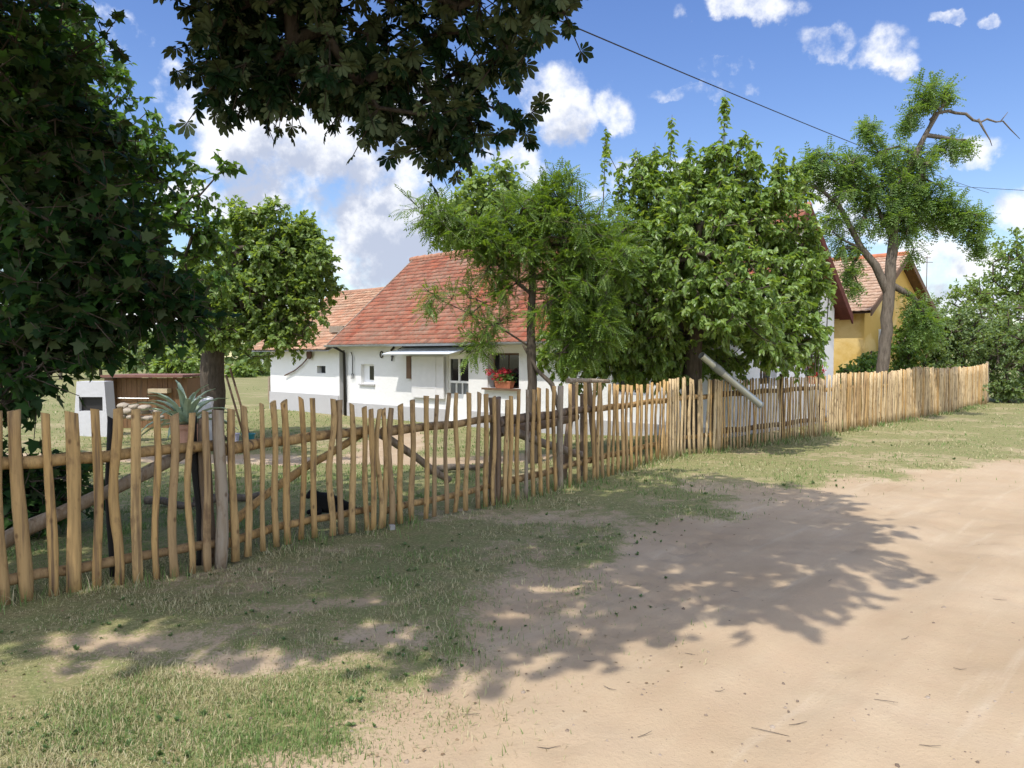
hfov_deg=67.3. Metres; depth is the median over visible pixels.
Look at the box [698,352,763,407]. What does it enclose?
pipe
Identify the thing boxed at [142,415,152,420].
stone
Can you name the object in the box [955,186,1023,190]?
overhead wire
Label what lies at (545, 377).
leaning stem
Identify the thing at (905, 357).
shrub
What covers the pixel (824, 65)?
sky
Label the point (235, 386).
pole
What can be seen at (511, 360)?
window
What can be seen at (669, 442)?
stake fence
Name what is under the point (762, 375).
window
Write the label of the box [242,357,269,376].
field tree
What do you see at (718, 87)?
overhead wire
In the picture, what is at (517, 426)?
stake fence
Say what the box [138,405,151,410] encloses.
stone
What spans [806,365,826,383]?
flower box
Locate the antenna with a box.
[921,262,932,287]
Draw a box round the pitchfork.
[351,352,353,378]
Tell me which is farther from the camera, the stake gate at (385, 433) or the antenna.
the antenna
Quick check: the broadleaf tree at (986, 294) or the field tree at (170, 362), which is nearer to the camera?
the broadleaf tree at (986, 294)
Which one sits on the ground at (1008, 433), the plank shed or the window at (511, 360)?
the plank shed
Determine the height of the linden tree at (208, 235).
7.561 m
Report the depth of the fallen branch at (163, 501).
8.28 m
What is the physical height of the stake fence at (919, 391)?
1.367 m
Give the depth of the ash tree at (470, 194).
36.94 m
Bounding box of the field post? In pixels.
[268,377,270,401]
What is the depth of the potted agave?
14.47 m
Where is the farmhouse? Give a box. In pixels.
[324,201,852,436]
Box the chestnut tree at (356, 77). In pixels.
[2,0,593,198]
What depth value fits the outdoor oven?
17.54 m
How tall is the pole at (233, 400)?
1.454 m
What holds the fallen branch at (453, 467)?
on the ground at (1008, 433)
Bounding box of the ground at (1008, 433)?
[0,357,1023,767]
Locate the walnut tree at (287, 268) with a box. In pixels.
[167,194,348,440]
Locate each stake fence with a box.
[0,407,228,605]
[488,382,596,505]
[588,377,721,478]
[711,374,825,449]
[819,370,894,433]
[887,367,953,422]
[948,362,988,411]
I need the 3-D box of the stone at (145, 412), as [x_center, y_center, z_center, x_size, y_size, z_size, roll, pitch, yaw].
[-7.964,0.611,16.724,0.253,0.102,0.182,-2,3,-39]
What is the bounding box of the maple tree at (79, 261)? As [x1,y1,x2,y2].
[0,0,248,539]
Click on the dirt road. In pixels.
(803, 622)
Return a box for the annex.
[252,287,383,414]
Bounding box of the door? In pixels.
[449,356,468,419]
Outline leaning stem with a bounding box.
[522,345,557,408]
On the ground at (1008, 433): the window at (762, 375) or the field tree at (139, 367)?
the field tree at (139, 367)
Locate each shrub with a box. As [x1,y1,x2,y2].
[836,351,877,385]
[888,311,942,373]
[921,292,1002,401]
[961,295,1023,402]
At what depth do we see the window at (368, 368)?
23.15 m
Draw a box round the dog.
[306,490,356,515]
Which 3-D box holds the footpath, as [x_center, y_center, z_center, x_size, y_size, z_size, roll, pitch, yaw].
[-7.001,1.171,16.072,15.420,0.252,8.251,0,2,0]
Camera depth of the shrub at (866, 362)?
20.66 m
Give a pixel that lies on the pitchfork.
(352, 375)
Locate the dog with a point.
(322, 503)
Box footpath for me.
[6,432,552,465]
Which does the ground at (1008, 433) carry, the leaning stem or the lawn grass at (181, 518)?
the lawn grass at (181, 518)
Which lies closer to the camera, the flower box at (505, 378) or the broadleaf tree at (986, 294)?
the flower box at (505, 378)
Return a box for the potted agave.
[130,380,237,442]
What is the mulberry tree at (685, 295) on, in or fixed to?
on the ground at (1008, 433)
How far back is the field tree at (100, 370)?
63.89 m
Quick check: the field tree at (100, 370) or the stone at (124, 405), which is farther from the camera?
the field tree at (100, 370)
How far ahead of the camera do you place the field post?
30.97 m
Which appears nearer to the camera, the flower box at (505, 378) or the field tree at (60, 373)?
the flower box at (505, 378)
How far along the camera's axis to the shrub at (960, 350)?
26.34 m
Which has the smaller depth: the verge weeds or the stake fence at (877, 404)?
the verge weeds
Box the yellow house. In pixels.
[832,251,938,409]
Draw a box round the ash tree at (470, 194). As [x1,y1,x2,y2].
[424,151,548,251]
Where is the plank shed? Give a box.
[100,374,200,427]
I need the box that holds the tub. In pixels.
[241,433,255,439]
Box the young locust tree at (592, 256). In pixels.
[388,157,662,463]
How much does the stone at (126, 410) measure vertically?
0.154 m
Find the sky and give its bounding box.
[0,0,1023,356]
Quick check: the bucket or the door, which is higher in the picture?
the door
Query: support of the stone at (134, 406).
on the stone
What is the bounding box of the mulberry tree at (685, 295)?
[535,97,837,449]
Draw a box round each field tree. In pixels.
[34,353,102,379]
[84,346,125,376]
[118,336,179,373]
[148,341,199,377]
[224,359,260,377]
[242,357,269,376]
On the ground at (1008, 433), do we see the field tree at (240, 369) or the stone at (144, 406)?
the field tree at (240, 369)
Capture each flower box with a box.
[485,368,518,388]
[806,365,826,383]
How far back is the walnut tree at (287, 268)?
16.19 m
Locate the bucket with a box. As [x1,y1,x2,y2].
[235,433,239,441]
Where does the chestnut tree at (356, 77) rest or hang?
on the ground at (1008, 433)
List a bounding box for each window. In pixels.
[358,364,374,385]
[481,353,520,390]
[617,380,645,395]
[760,361,776,388]
[805,355,814,386]
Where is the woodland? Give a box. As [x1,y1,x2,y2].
[120,319,1023,368]
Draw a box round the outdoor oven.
[75,381,114,436]
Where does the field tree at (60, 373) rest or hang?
on the ground at (1008, 433)
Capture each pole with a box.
[225,375,241,432]
[229,368,249,432]
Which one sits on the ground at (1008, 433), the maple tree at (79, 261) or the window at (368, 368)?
the maple tree at (79, 261)
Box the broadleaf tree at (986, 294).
[941,227,1023,375]
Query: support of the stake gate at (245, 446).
on the ground at (1008, 433)
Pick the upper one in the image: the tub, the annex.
the annex
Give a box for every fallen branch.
[143,496,194,508]
[192,492,259,502]
[424,463,488,473]
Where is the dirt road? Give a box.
[240,459,1023,767]
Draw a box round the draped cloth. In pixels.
[198,397,213,439]
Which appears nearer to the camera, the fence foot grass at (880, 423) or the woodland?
the fence foot grass at (880, 423)
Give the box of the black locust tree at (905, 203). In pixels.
[787,67,1019,392]
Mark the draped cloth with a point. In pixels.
(208, 405)
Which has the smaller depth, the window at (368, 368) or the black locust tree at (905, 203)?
the black locust tree at (905, 203)
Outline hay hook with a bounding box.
[284,351,311,375]
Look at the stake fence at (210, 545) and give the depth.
5.28 m
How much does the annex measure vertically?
4.500 m
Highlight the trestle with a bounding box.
[563,378,610,478]
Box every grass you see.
[0,403,988,614]
[3,387,842,572]
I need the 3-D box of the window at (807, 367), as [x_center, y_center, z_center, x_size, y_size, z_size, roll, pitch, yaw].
[6.966,-0.477,17.903,0.330,1.050,0.920,2,3,43]
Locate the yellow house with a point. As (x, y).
(860, 335)
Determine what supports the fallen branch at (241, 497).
on the ground at (1008, 433)
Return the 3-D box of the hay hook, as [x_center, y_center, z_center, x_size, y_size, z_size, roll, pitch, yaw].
[-7.115,-0.688,25.567,1.715,0.879,0.082,2,3,45]
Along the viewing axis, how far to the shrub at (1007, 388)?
26.72 m
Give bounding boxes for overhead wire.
[560,20,987,192]
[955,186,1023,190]
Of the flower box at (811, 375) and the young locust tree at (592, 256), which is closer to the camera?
the young locust tree at (592, 256)
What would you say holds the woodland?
on the ground at (1008, 433)
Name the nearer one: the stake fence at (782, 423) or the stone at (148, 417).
the stake fence at (782, 423)
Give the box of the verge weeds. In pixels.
[0,436,955,767]
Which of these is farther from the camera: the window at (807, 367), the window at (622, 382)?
the window at (807, 367)
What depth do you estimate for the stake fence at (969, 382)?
23.69 m
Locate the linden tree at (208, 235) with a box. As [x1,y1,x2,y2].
[18,2,246,300]
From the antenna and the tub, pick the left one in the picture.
the tub
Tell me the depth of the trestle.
10.24 m
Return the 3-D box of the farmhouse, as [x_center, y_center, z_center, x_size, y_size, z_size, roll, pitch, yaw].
[1.226,-1.640,21.274,13.767,5.770,6.313,2,3,43]
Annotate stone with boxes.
[117,402,129,408]
[123,407,130,413]
[128,404,139,408]
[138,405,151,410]
[141,410,150,414]
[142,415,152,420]
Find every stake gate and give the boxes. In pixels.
[225,396,376,561]
[375,392,496,529]

